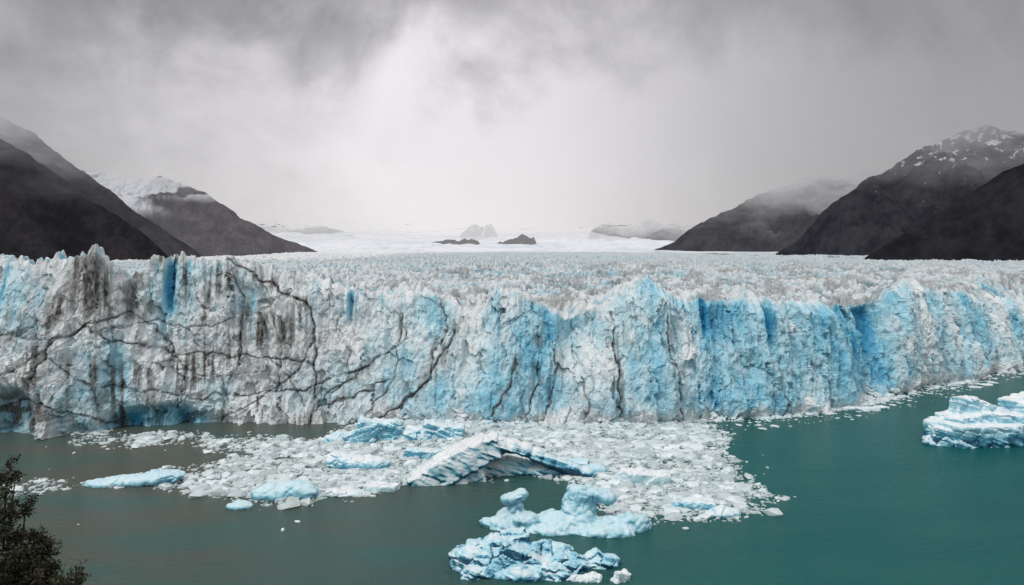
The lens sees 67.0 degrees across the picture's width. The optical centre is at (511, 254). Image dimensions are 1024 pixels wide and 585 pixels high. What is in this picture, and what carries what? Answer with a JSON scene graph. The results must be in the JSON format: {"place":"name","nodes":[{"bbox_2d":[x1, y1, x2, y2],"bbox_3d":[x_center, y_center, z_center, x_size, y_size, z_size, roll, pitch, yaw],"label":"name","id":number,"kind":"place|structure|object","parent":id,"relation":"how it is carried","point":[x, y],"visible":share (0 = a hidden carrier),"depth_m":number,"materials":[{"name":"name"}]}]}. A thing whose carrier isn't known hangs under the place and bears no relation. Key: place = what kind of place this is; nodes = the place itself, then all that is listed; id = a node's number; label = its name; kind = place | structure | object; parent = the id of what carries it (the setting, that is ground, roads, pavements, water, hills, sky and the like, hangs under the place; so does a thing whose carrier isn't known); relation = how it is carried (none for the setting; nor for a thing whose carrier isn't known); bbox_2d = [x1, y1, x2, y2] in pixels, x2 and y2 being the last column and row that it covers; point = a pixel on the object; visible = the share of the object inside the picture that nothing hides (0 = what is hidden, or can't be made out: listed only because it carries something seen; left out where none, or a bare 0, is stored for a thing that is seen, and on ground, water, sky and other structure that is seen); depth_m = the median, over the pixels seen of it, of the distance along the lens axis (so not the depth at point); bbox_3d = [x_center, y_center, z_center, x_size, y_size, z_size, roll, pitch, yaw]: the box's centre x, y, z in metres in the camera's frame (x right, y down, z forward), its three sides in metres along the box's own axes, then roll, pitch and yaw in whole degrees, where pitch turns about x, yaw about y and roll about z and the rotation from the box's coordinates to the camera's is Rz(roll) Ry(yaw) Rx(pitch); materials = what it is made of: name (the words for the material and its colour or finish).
{"place":"outdoors","nodes":[
{"label":"outdoors","id":0,"kind":"place"},
{"bbox_2d":[0,139,167,263],"bbox_3d":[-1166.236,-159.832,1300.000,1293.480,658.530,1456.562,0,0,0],"label":"mountain","id":1,"kind":"structure","parent":0,"point":[45,211],"depth_m":1256.34,"materials":[{"name":"black stone"}]},
{"bbox_2d":[0,125,201,257],"bbox_3d":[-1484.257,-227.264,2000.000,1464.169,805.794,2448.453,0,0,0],"label":"mountain","id":2,"kind":"structure","parent":0,"point":[38,149],"depth_m":1974.64,"materials":[{"name":"grey stone"}]},
{"bbox_2d":[82,170,316,256],"bbox_3d":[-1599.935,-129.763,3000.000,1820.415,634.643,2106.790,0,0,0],"label":"mountain","id":3,"kind":"structure","parent":0,"point":[202,223],"depth_m":2861.31,"materials":[{"name":"grey stone"}]},
{"bbox_2d":[260,226,352,235],"bbox_3d":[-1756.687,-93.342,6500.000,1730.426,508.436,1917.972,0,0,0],"label":"mountain","id":4,"kind":"structure","parent":0,"point":[321,230],"depth_m":6406.44,"materials":[{"name":"white snow"}]},
{"bbox_2d":[273,231,682,251],"bbox_3d":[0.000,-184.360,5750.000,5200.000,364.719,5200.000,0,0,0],"label":"snowfield","id":5,"kind":"structure","parent":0,"point":[583,241],"depth_m":4388.12,"materials":[{"name":"white snow"}]},
{"bbox_2d":[433,238,479,244],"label":"rock outcrop","id":6,"kind":"object","parent":5,"relation":"on","point":[464,241],"visible":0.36,"depth_m":4184.41,"materials":[{"name":"grey stone"}]},
{"bbox_2d":[459,224,496,237],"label":"rock outcrop","id":7,"kind":"object","parent":5,"relation":"on","point":[475,230],"visible":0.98,"depth_m":5165.08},
{"bbox_2d":[497,234,536,244],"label":"rock outcrop","id":8,"kind":"object","parent":5,"relation":"on","point":[522,239],"visible":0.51,"depth_m":4177.16,"materials":[{"name":"grey stone"}]},
{"bbox_2d":[0,244,1023,439],"bbox_3d":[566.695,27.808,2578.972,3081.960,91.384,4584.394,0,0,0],"label":"glacier","id":9,"kind":"object","parent":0,"point":[95,338],"visible":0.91,"depth_m":337.27,"materials":[{"name":"blue ice"}]},
{"bbox_2d":[0,366,1023,584],"bbox_3d":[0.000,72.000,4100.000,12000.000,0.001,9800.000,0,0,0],"label":"water","id":10,"kind":"structure","parent":0,"point":[886,497],"depth_m":210.14,"materials":[{"name":"teal liquid"}]},
{"bbox_2d":[82,469,185,487],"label":"tabular iceberg","id":11,"kind":"object","parent":10,"relation":"on","point":[154,477],"visible":0.91,"depth_m":241.04,"materials":[{"name":"white ice"}]},
{"bbox_2d":[226,499,253,509],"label":"domed iceberg","id":12,"kind":"object","parent":10,"relation":"on","point":[238,504],"visible":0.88,"depth_m":219.12,"materials":[{"name":"white ice"}]},
{"bbox_2d":[250,479,318,501],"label":"domed iceberg","id":13,"kind":"object","parent":10,"relation":"on","point":[269,491],"visible":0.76,"depth_m":226.84,"materials":[{"name":"white ice"}]},
{"bbox_2d":[324,450,390,468],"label":"blocky iceberg","id":14,"kind":"object","parent":10,"relation":"on","point":[338,459],"visible":0.84,"depth_m":259.76,"materials":[{"name":"white ice"}]},
{"bbox_2d":[325,481,399,496],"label":"blocky iceberg","id":15,"kind":"object","parent":10,"relation":"on","point":[369,486],"visible":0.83,"depth_m":234.12,"materials":[{"name":"white ice"}]},
{"bbox_2d":[322,415,464,442],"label":"ridged iceberg","id":16,"kind":"object","parent":10,"relation":"on","point":[369,430],"visible":0.72,"depth_m":298.23,"materials":[{"name":"ice"}]},
{"bbox_2d":[4,419,795,524],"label":"brash ice","id":17,"kind":"structure","parent":10,"relation":"in","point":[723,480],"depth_m":265.20,"materials":[{"name":"white ice"}]},
{"bbox_2d":[404,447,446,458],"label":"blocky iceberg","id":18,"kind":"object","parent":10,"relation":"on","point":[425,452],"visible":0.42,"depth_m":272.68,"materials":[{"name":"ice"}]},
{"bbox_2d":[407,432,595,485],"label":"arch iceberg","id":19,"kind":"object","parent":10,"relation":"in","point":[478,457],"visible":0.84,"depth_m":248.03,"materials":[{"name":"white ice"}]},
{"bbox_2d":[448,526,620,582],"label":"faceted iceberg","id":20,"kind":"object","parent":10,"relation":"on","point":[513,555],"visible":0.84,"depth_m":175.52,"materials":[{"name":"ice"}]},
{"bbox_2d":[479,483,652,537],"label":"humped iceberg","id":21,"kind":"object","parent":10,"relation":"on","point":[576,514],"visible":0.81,"depth_m":202.88,"materials":[{"name":"white ice"}]},
{"bbox_2d":[565,457,607,471],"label":"blocky iceberg","id":22,"kind":"object","parent":10,"relation":"on","point":[596,467],"visible":0.38,"depth_m":258.51,"materials":[{"name":"white ice"}]},
{"bbox_2d":[566,568,630,583],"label":"bergy bit","id":23,"kind":"object","parent":10,"relation":"in","point":[623,575],"visible":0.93,"depth_m":170.31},
{"bbox_2d":[616,467,671,484],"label":"blocky iceberg","id":24,"kind":"object","parent":10,"relation":"on","point":[643,476],"visible":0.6,"depth_m":241.91,"materials":[{"name":"white ice"}]},
{"bbox_2d":[672,494,740,517],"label":"blocky iceberg","id":25,"kind":"object","parent":10,"relation":"on","point":[697,501],"visible":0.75,"depth_m":217.93,"materials":[{"name":"white ice"}]},
{"bbox_2d":[398,363,1023,427],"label":"ice rubble","id":26,"kind":"object","parent":10,"relation":"on","point":[871,397],"visible":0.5,"depth_m":336.07,"materials":[{"name":"white ice"}]},
{"bbox_2d":[842,405,889,410],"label":"slab iceberg","id":27,"kind":"object","parent":10,"relation":"in","point":[876,408],"visible":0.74,"depth_m":358.11,"materials":[{"name":"white ice"}]},
{"bbox_2d":[734,369,1023,429],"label":"ice floe","id":28,"kind":"object","parent":10,"relation":"on","point":[969,383],"visible":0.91,"depth_m":396.74,"materials":[{"name":"white ice"}]},
{"bbox_2d":[922,391,1023,448],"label":"stepped iceberg","id":29,"kind":"object","parent":10,"relation":"in","point":[966,422],"visible":0.93,"depth_m":292.98,"materials":[{"name":"white ice"}]},
{"bbox_2d":[0,0,1023,235],"label":"sky","id":30,"kind":"structure","parent":0,"point":[394,117],"materials":[{"name":"grey"}]},
{"bbox_2d":[591,226,687,240],"bbox_3d":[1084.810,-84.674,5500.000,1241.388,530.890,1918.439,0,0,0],"label":"mountain","id":31,"kind":"structure","parent":0,"point":[670,234],"depth_m":5302.60,"materials":[{"name":"white snow"}]},
{"bbox_2d":[655,172,874,251],"bbox_3d":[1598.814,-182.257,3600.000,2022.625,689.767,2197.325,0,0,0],"label":"mountain","id":32,"kind":"structure","parent":0,"point":[768,222],"depth_m":3437.56,"materials":[{"name":"grey stone"}]},
{"bbox_2d":[776,125,1023,255],"bbox_3d":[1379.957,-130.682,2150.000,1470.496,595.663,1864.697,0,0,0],"label":"mountain","id":33,"kind":"structure","parent":0,"point":[872,214],"depth_m":1979.49,"materials":[{"name":"grey stone"}]},
{"bbox_2d":[865,164,1023,260],"bbox_3d":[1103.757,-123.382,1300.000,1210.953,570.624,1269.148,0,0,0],"label":"mountain","id":34,"kind":"structure","parent":0,"point":[984,222],"depth_m":1197.83,"materials":[{"name":"black stone"}]},
{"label":"hillside","id":35,"kind":"structure","parent":0,"visible":0},
{"bbox_2d":[0,453,90,584],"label":"beech shrub","id":36,"kind":"object","parent":35,"relation":"on","point":[28,569],"visible":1,"depth_m":12.10,"materials":[{"name":"green plant"}]}
]}

